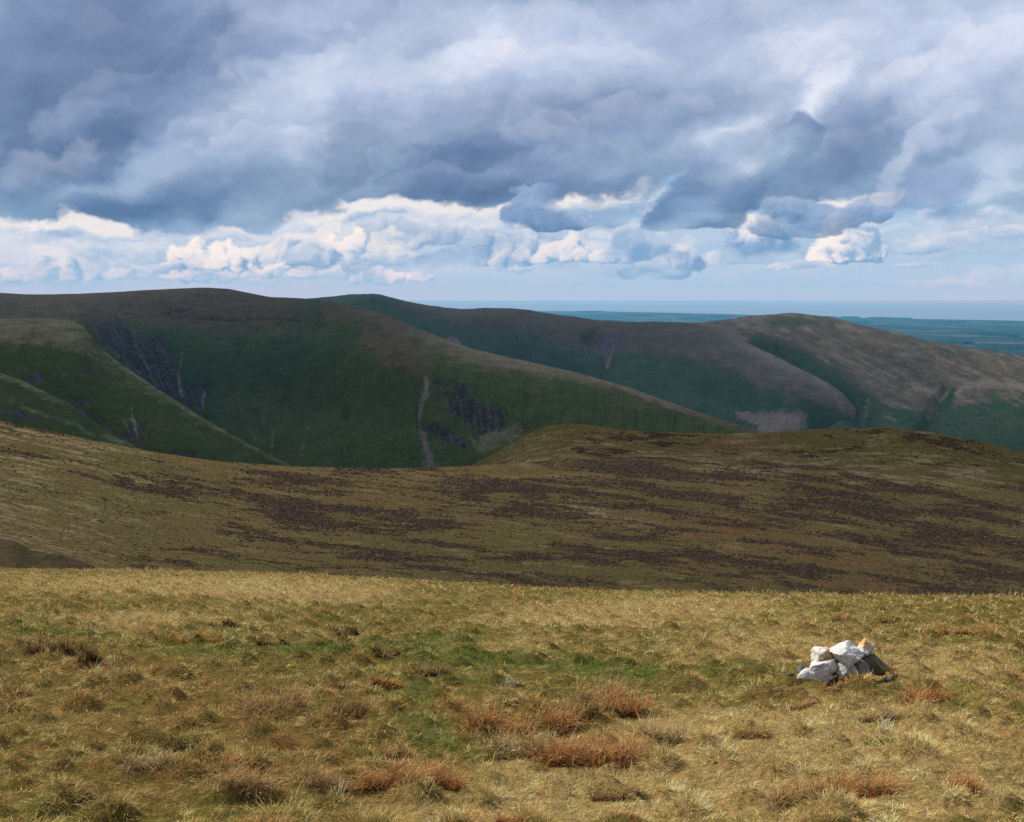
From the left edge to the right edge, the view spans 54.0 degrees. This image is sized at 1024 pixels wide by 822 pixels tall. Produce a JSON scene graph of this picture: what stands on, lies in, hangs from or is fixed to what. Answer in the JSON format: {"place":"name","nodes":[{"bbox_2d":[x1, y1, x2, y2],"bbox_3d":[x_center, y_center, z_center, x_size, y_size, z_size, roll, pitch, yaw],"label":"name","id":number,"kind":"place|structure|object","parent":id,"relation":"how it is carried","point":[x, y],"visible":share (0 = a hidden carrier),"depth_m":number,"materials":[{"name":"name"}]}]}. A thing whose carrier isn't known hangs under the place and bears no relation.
{"place":"outdoors","nodes":[
{"label":"outdoors","id":0,"kind":"place"},
{"bbox_2d":[0,538,96,569],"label":"moor","id":1,"kind":"structure","parent":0,"point":[15,554],"depth_m":142.62,"materials":[{"name":"brown plant"}]},
{"bbox_2d":[0,373,139,448],"bbox_3d":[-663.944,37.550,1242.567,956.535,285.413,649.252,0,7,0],"label":"hill","id":2,"kind":"structure","parent":0,"point":[25,404],"depth_m":1124.27,"materials":[{"name":"green plant"}]},
{"bbox_2d":[0,318,291,465],"bbox_3d":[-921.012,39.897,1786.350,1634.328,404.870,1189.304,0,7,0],"label":"hill","id":3,"kind":"structure","parent":0,"point":[75,365],"depth_m":1565.70,"materials":[{"name":"green plant"}]},
{"bbox_2d":[0,288,763,468],"bbox_3d":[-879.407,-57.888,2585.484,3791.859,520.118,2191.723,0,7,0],"label":"hill","id":4,"kind":"structure","parent":0,"point":[299,382],"depth_m":2098.59,"materials":[{"name":"green plant"}]},
{"bbox_2d":[496,676,523,687],"bbox_3d":[-0.024,2.443,9.085,0.284,0.133,0.242,0,7,0],"label":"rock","id":5,"kind":"object","parent":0,"point":[509,683],"depth_m":9.07,"materials":[{"name":"grey stone"}]},
{"bbox_2d":[0,0,1023,299],"bbox_3d":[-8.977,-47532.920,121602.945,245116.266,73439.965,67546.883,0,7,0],"label":"sky","id":6,"kind":"structure","parent":0,"point":[612,148],"depth_m":149137.27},
{"bbox_2d":[0,566,1023,821],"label":"ground","id":7,"kind":"structure","parent":0,"point":[702,767],"depth_m":7.99,"materials":[{"name":"plant"}]},
{"bbox_2d":[0,680,37,699],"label":"grass tussock","id":8,"kind":"object","parent":7,"relation":"on","point":[16,687],"depth_m":8.29,"materials":[{"name":"beige plant"}]},
{"bbox_2d":[10,625,102,655],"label":"grass tussock","id":9,"kind":"object","parent":7,"relation":"on","point":[34,648],"depth_m":10.31,"materials":[{"name":"brown plant"}]},
{"bbox_2d":[44,780,94,800],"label":"grass tussock","id":10,"kind":"object","parent":7,"relation":"on","point":[81,791],"depth_m":5.24,"materials":[{"name":"brown plant"}]},
{"bbox_2d":[65,643,106,664],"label":"grass tussock","id":11,"kind":"object","parent":7,"relation":"on","point":[87,656],"depth_m":9.69,"materials":[{"name":"brown plant"}]},
{"bbox_2d":[109,743,191,775],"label":"grass tussock","id":12,"kind":"object","parent":7,"relation":"on","point":[157,761],"depth_m":5.87,"materials":[{"name":"brown plant"}]},
{"bbox_2d":[153,725,200,753],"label":"grass tussock","id":13,"kind":"object","parent":7,"relation":"on","point":[181,743],"depth_m":6.42,"materials":[{"name":"brown plant"}]},
{"bbox_2d":[169,624,225,643],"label":"grass tussock","id":14,"kind":"object","parent":7,"relation":"on","point":[185,641],"depth_m":11.38,"materials":[{"name":"beige plant"}]},
{"bbox_2d":[208,616,241,626],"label":"grass tussock","id":15,"kind":"object","parent":7,"relation":"on","point":[223,624],"depth_m":13.51,"materials":[{"name":"brown plant"}]},
{"bbox_2d":[186,755,290,800],"bbox_3d":[-1.523,1.998,5.528,0.586,0.277,0.505,2,7,16],"label":"grass tussock","id":16,"kind":"object","parent":7,"relation":"on","point":[257,792],"depth_m":5.51,"materials":[{"name":"brown plant"}]},
{"bbox_2d":[218,679,313,715],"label":"grass tussock","id":17,"kind":"object","parent":7,"relation":"on","point":[261,708],"depth_m":7.62,"materials":[{"name":"beige plant"}]},
{"bbox_2d":[250,633,292,645],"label":"grass tussock","id":18,"kind":"object","parent":7,"relation":"on","point":[261,642],"depth_m":11.26,"materials":[{"name":"brown plant"}]},
{"bbox_2d":[303,672,351,689],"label":"grass tussock","id":19,"kind":"object","parent":7,"relation":"on","point":[338,685],"depth_m":8.86,"materials":[{"name":"brown plant"}]},
{"bbox_2d":[291,751,366,796],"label":"grass tussock","id":20,"kind":"object","parent":7,"relation":"on","point":[311,779],"depth_m":5.67,"materials":[{"name":"brown plant"}]},
{"bbox_2d":[330,620,361,635],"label":"grass tussock","id":21,"kind":"object","parent":7,"relation":"on","point":[354,630],"depth_m":12.94,"materials":[{"name":"brown plant"}]},
{"bbox_2d":[322,689,383,719],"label":"grass tussock","id":22,"kind":"object","parent":7,"relation":"on","point":[353,711],"depth_m":7.49,"materials":[{"name":"beige plant"}]},
{"bbox_2d":[344,745,413,791],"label":"grass tussock","id":23,"kind":"object","parent":7,"relation":"on","point":[370,785],"depth_m":5.75,"materials":[{"name":"brown plant"}]},
{"bbox_2d":[363,640,404,659],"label":"grass tussock","id":24,"kind":"object","parent":7,"relation":"on","point":[376,651],"depth_m":10.59,"materials":[{"name":"brown plant"}]},
{"bbox_2d":[367,670,405,689],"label":"grass tussock","id":25,"kind":"object","parent":7,"relation":"on","point":[392,684],"depth_m":8.86,"materials":[{"name":"brown plant"}]},
{"bbox_2d":[367,736,419,760],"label":"grass tussock","id":26,"kind":"object","parent":7,"relation":"on","point":[386,753],"depth_m":6.46,"materials":[{"name":"brown plant"}]},
{"bbox_2d":[374,744,474,802],"bbox_3d":[-0.495,2.038,5.729,0.673,0.373,0.612,0,7,0],"label":"grass tussock","id":27,"kind":"object","parent":7,"relation":"on","point":[451,784],"depth_m":5.71,"materials":[{"name":"brown plant"}]},
{"bbox_2d":[401,655,453,677],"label":"grass tussock","id":28,"kind":"object","parent":7,"relation":"on","point":[433,672],"depth_m":9.58,"materials":[{"name":"brown plant"}]},
{"bbox_2d":[444,693,552,738],"bbox_3d":[-0.124,2.167,7.130,0.851,0.341,0.654,0,7,0],"label":"grass tussock","id":29,"kind":"object","parent":7,"relation":"on","point":[509,724],"depth_m":7.09,"materials":[{"name":"brown plant"}]},
{"bbox_2d":[482,806,537,821],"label":"grass tussock","id":30,"kind":"object","parent":7,"relation":"on","point":[507,818],"depth_m":5.06,"materials":[{"name":"brown plant"}]},
{"bbox_2d":[471,723,563,762],"bbox_3d":[0.007,2.148,6.548,0.809,0.312,0.557,3,7,23],"label":"grass tussock","id":31,"kind":"object","parent":7,"relation":"on","point":[504,749],"depth_m":6.54,"materials":[{"name":"brown plant"}]},
{"bbox_2d":[516,712,561,734],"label":"grass tussock","id":32,"kind":"object","parent":7,"relation":"on","point":[549,726],"depth_m":7.11,"materials":[{"name":"brown plant"}]},
{"bbox_2d":[516,692,591,735],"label":"grass tussock","id":33,"kind":"object","parent":7,"relation":"on","point":[563,724],"depth_m":7.19,"materials":[{"name":"brown plant"}]},
{"bbox_2d":[519,724,604,772],"bbox_3d":[0.297,2.112,6.326,0.697,0.368,0.648,-3,7,-26],"label":"grass tussock","id":34,"kind":"object","parent":7,"relation":"on","point":[560,759],"depth_m":6.28,"materials":[{"name":"brown plant"}]},
{"bbox_2d":[550,689,613,724],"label":"grass tussock","id":35,"kind":"object","parent":7,"relation":"on","point":[591,715],"depth_m":7.43,"materials":[{"name":"beige plant"}]},
{"bbox_2d":[559,664,644,702],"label":"grass tussock","id":36,"kind":"object","parent":7,"relation":"on","point":[584,696],"depth_m":8.41,"materials":[{"name":"brown plant"}]},
{"bbox_2d":[556,717,660,770],"bbox_3d":[0.613,2.090,6.243,0.859,0.378,0.686,0,7,0],"label":"grass tussock","id":37,"kind":"object","parent":7,"relation":"on","point":[622,755],"depth_m":6.20,"materials":[{"name":"brown plant"}]},
{"bbox_2d":[585,781,645,802],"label":"grass tussock","id":38,"kind":"object","parent":7,"relation":"on","point":[614,797],"depth_m":5.50,"materials":[{"name":"brown plant"}]},
{"bbox_2d":[584,679,665,718],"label":"grass tussock","id":39,"kind":"object","parent":7,"relation":"on","point":[628,710],"depth_m":7.80,"materials":[{"name":"beige plant"}]},
{"bbox_2d":[618,711,699,744],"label":"grass tussock","id":40,"kind":"object","parent":7,"relation":"on","point":[670,739],"depth_m":6.68,"materials":[{"name":"brown plant"}]},
{"bbox_2d":[728,719,775,739],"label":"grass tussock","id":41,"kind":"object","parent":7,"relation":"on","point":[755,733],"depth_m":6.59,"materials":[{"name":"brown plant"}]},
{"bbox_2d":[758,680,786,692],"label":"grass tussock","id":42,"kind":"object","parent":7,"relation":"on","point":[782,689],"depth_m":8.19,"materials":[{"name":"plant"}]},
{"bbox_2d":[752,770,834,818],"bbox_3d":[1.416,1.930,5.080,0.560,0.235,0.382,-3,7,-21],"label":"grass tussock","id":43,"kind":"object","parent":7,"relation":"on","point":[783,798],"depth_m":5.08,"materials":[{"name":"beige plant"}]},
{"bbox_2d":[781,690,816,710],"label":"grass tussock","id":44,"kind":"object","parent":7,"relation":"on","point":[803,704],"depth_m":7.42,"materials":[{"name":"beige plant"}]},
{"bbox_2d":[796,665,808,672],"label":"cairn stone","id":45,"kind":"object","parent":7,"relation":"on","point":[800,668],"visible":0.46,"depth_m":8.50,"materials":[{"name":"grey stone"}]},
{"bbox_2d":[797,667,814,681],"bbox_3d":[2.434,2.191,8.293,0.134,0.135,0.130,-5,8,-38],"label":"cairn stone","id":46,"kind":"object","parent":7,"relation":"on","point":[806,674],"visible":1,"depth_m":8.26,"materials":[{"name":"stone"}]},
{"bbox_2d":[819,675,833,681],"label":"cairn stone","id":47,"kind":"object","parent":7,"relation":"on","point":[826,678],"visible":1,"depth_m":8.25,"materials":[{"name":"grey stone"}]},
{"bbox_2d":[809,658,837,678],"bbox_3d":[2.576,2.130,8.320,0.235,0.156,0.174,-16,14,2],"label":"cairn stone","id":48,"kind":"object","parent":47,"relation":"on","point":[822,668],"visible":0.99,"depth_m":8.26,"materials":[{"name":"stone"}]},
{"bbox_2d":[810,646,832,660],"bbox_3d":[2.581,2.039,8.380,0.136,0.154,0.169,-1,7,-11],"label":"cairn stone","id":49,"kind":"object","parent":48,"relation":"on","point":[820,653],"visible":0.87,"depth_m":8.32,"materials":[{"name":"beige stone"}]},
{"bbox_2d":[813,678,847,691],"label":"grass tussock","id":50,"kind":"object","parent":7,"relation":"on","point":[836,687],"depth_m":8.12,"materials":[{"name":"beige plant"}]},
{"bbox_2d":[829,612,858,621],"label":"grass tussock","id":51,"kind":"object","parent":7,"relation":"on","point":[837,618],"depth_m":13.42,"materials":[{"name":"beige plant"}]},
{"bbox_2d":[834,663,856,678],"bbox_3d":[2.752,2.139,8.298,0.182,0.128,0.150,-6,4,1],"label":"cairn stone","id":52,"kind":"object","parent":7,"relation":"on","point":[842,670],"visible":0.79,"depth_m":8.24,"materials":[{"name":"grey stone"}]},
{"bbox_2d":[829,640,864,666],"bbox_3d":[2.747,2.013,8.315,0.220,0.212,0.269,-6,9,-44],"label":"cairn stone","id":53,"kind":"object","parent":52,"relation":"on","point":[847,653],"visible":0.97,"depth_m":8.26,"materials":[{"name":"white stone"}]},
{"bbox_2d":[838,671,877,682],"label":"grass tussock","id":54,"kind":"object","parent":7,"relation":"on","point":[859,676],"depth_m":8.22,"materials":[{"name":"brown plant"}]},
{"bbox_2d":[804,765,912,798],"bbox_3d":[1.767,1.865,5.119,0.642,0.279,0.472,0,7,0],"label":"grass tussock","id":55,"kind":"object","parent":7,"relation":"on","point":[877,789],"depth_m":5.09,"materials":[{"name":"beige plant"}]},
{"bbox_2d":[855,661,869,674],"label":"cairn stone","id":56,"kind":"object","parent":7,"relation":"on","point":[863,667],"visible":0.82,"depth_m":8.29,"materials":[{"name":"grey stone"}]},
{"bbox_2d":[860,653,886,675],"bbox_3d":[3.032,2.120,8.429,0.286,0.170,0.208,24,0,-3],"label":"cairn stone","id":57,"kind":"object","parent":7,"relation":"on","point":[875,663],"visible":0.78,"depth_m":8.35,"materials":[{"name":"grey stone"}]},
{"bbox_2d":[857,638,874,655],"bbox_3d":[2.947,1.981,8.408,0.178,0.152,0.129,-6,9,-43],"label":"cairn stone","id":58,"kind":"object","parent":57,"relation":"on","point":[865,646],"visible":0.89,"depth_m":8.37,"materials":[{"name":"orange stone"}]},
{"bbox_2d":[843,698,906,723],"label":"grass tussock","id":59,"kind":"object","parent":7,"relation":"on","point":[871,716],"depth_m":6.66,"materials":[{"name":"beige plant"}]},
{"bbox_2d":[856,634,897,657],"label":"grass tussock","id":60,"kind":"object","parent":7,"relation":"on","point":[889,648],"depth_m":9.55,"materials":[{"name":"beige plant"}]},
{"bbox_2d":[860,730,896,745],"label":"grass tussock","id":61,"kind":"object","parent":7,"relation":"on","point":[874,742],"depth_m":5.98,"materials":[{"name":"beige plant"}]},
{"bbox_2d":[873,615,895,623],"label":"grass tussock","id":62,"kind":"object","parent":7,"relation":"on","point":[887,621],"depth_m":12.88,"materials":[{"name":"beige plant"}]},
{"bbox_2d":[902,600,926,607],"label":"grass tussock","id":63,"kind":"object","parent":7,"relation":"on","point":[918,606],"depth_m":15.50,"materials":[{"name":"beige plant"}]},
{"bbox_2d":[882,678,961,706],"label":"grass tussock","id":64,"kind":"object","parent":7,"relation":"on","point":[928,696],"depth_m":7.21,"materials":[{"name":"beige plant"}]},
{"bbox_2d":[912,625,951,634],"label":"grass tussock","id":65,"kind":"object","parent":7,"relation":"on","point":[946,631],"depth_m":10.90,"materials":[{"name":"beige plant"}]},
{"bbox_2d":[908,761,996,796],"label":"grass tussock","id":66,"kind":"object","parent":7,"relation":"on","point":[971,784],"depth_m":4.93,"materials":[{"name":"brown plant"}]},
{"bbox_2d":[953,623,990,634],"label":"grass tussock","id":67,"kind":"object","parent":7,"relation":"on","point":[963,631],"depth_m":10.78,"materials":[{"name":"beige plant"}]},
{"bbox_2d":[991,594,1014,599],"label":"grass tussock","id":68,"kind":"object","parent":7,"relation":"on","point":[1009,597],"depth_m":18.22,"materials":[{"name":"beige plant"}]},
{"bbox_2d":[0,421,1023,595],"bbox_3d":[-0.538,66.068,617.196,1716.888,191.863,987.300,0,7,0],"label":"moor","id":69,"kind":"structure","parent":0,"point":[395,502],"depth_m":354.81,"materials":[{"name":"brown plant"}]},
{"bbox_2d":[0,421,1023,596],"bbox_3d":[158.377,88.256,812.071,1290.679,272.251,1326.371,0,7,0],"label":"heather","id":70,"kind":"object","parent":69,"relation":"on","point":[290,509],"visible":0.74,"depth_m":408.66,"materials":[{"name":"brown plant"}]},
{"bbox_2d":[0,422,1023,595],"bbox_3d":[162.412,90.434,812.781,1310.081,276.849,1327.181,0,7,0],"label":"mat grass","id":71,"kind":"structure","parent":69,"relation":"on","point":[422,478],"depth_m":353.43,"materials":[{"name":"brown plant"}]},
{"bbox_2d":[306,294,857,432],"bbox_3d":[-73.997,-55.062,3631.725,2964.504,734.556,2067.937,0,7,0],"label":"hill","id":72,"kind":"structure","parent":0,"point":[714,373],"depth_m":3113.57,"materials":[{"name":"green plant"}]},
{"bbox_2d":[404,300,1023,320],"bbox_3d":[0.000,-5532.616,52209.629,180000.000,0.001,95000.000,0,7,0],"label":"sea","id":73,"kind":"structure","parent":0,"point":[985,311],"depth_m":38885.23,"materials":[{"name":"blue liquid"}]},
{"bbox_2d":[473,423,1023,480],"bbox_3d":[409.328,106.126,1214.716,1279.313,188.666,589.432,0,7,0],"label":"moor","id":74,"kind":"structure","parent":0,"point":[989,461],"depth_m":1140.45,"materials":[{"name":"brown plant"}]},
{"bbox_2d":[537,311,1023,355],"bbox_3d":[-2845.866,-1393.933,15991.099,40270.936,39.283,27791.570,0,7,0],"label":"lowland","id":75,"kind":"structure","parent":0,"point":[926,329],"depth_m":15478.78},
{"bbox_2d":[617,314,651,315],"bbox_3d":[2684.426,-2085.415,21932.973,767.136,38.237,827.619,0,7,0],"label":"wood","id":76,"kind":"object","parent":75,"relation":"on","point":[633,315],"visible":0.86,"depth_m":21645.81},
{"bbox_2d":[647,313,684,313],"bbox_3d":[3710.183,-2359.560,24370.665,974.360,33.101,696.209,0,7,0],"label":"wood","id":77,"kind":"object","parent":75,"relation":"on","point":[665,313],"visible":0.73,"depth_m":24171.87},
{"bbox_2d":[676,318,704,319],"bbox_3d":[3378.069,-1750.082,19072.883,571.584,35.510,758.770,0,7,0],"label":"wood","id":78,"kind":"object","parent":75,"relation":"on","point":[691,318],"visible":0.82,"depth_m":18832.71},
{"bbox_2d":[705,316,734,316],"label":"wood","id":79,"kind":"object","parent":75,"relation":"on","point":[719,316],"visible":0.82,"depth_m":20687.97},
{"bbox_2d":[840,316,859,317],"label":"wood","id":80,"kind":"object","parent":75,"relation":"on","point":[849,317],"visible":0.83,"depth_m":20508.14,"materials":[{"name":"teal plant"}]},
{"bbox_2d":[848,321,870,322],"bbox_3d":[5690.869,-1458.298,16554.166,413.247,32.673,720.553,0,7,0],"label":"wood","id":81,"kind":"object","parent":75,"relation":"on","point":[859,322],"visible":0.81,"depth_m":16344.70,"materials":[{"name":"teal plant"}]},
{"bbox_2d":[862,324,891,326],"bbox_3d":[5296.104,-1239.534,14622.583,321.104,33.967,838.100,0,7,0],"label":"wood","id":82,"kind":"object","parent":75,"relation":"on","point":[873,325],"visible":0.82,"depth_m":14405.87,"materials":[{"name":"teal plant"}]},
{"bbox_2d":[867,317,888,318],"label":"wood","id":83,"kind":"object","parent":75,"relation":"on","point":[879,317],"visible":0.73,"depth_m":19787.11,"materials":[{"name":"teal plant"}]},
{"bbox_2d":[888,317,911,318],"bbox_3d":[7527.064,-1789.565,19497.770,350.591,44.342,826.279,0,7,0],"label":"wood","id":84,"kind":"object","parent":75,"relation":"on","point":[898,318],"visible":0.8,"depth_m":19311.02,"materials":[{"name":"teal plant"}]},
{"bbox_2d":[931,321,969,322],"bbox_3d":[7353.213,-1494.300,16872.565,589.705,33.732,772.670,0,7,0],"label":"wood","id":85,"kind":"object","parent":75,"relation":"on","point":[950,321],"visible":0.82,"depth_m":16651.40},
{"bbox_2d":[937,340,974,343],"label":"wood","id":86,"kind":"object","parent":75,"relation":"on","point":[955,341],"visible":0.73,"depth_m":9206.37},
{"bbox_2d":[963,332,996,334],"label":"wood","id":87,"kind":"object","parent":75,"relation":"on","point":[980,333],"visible":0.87,"depth_m":11442.79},
{"bbox_2d":[966,347,996,350],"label":"wood","id":88,"kind":"object","parent":75,"relation":"on","point":[991,349],"visible":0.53,"depth_m":8068.63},
{"bbox_2d":[976,343,1023,348],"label":"wood","id":89,"kind":"object","parent":75,"relation":"on","point":[998,346],"visible":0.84,"depth_m":8512.44,"materials":[{"name":"teal plant"}]},
{"bbox_2d":[998,334,1018,336],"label":"wood","id":90,"kind":"object","parent":75,"relation":"on","point":[1011,335],"visible":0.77,"depth_m":11035.07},
{"bbox_2d":[694,313,1023,451],"bbox_3d":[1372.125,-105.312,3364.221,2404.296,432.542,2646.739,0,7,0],"label":"hill","id":91,"kind":"structure","parent":0,"point":[878,378],"depth_m":2862.70,"materials":[{"name":"plant"}]},
{"bbox_2d":[760,300,1023,302],"bbox_3d":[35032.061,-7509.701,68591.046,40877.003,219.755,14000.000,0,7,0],"label":"shore","id":92,"kind":"structure","parent":0,"point":[997,301],"depth_m":63728.59,"materials":[{"name":"blue"}]}
]}

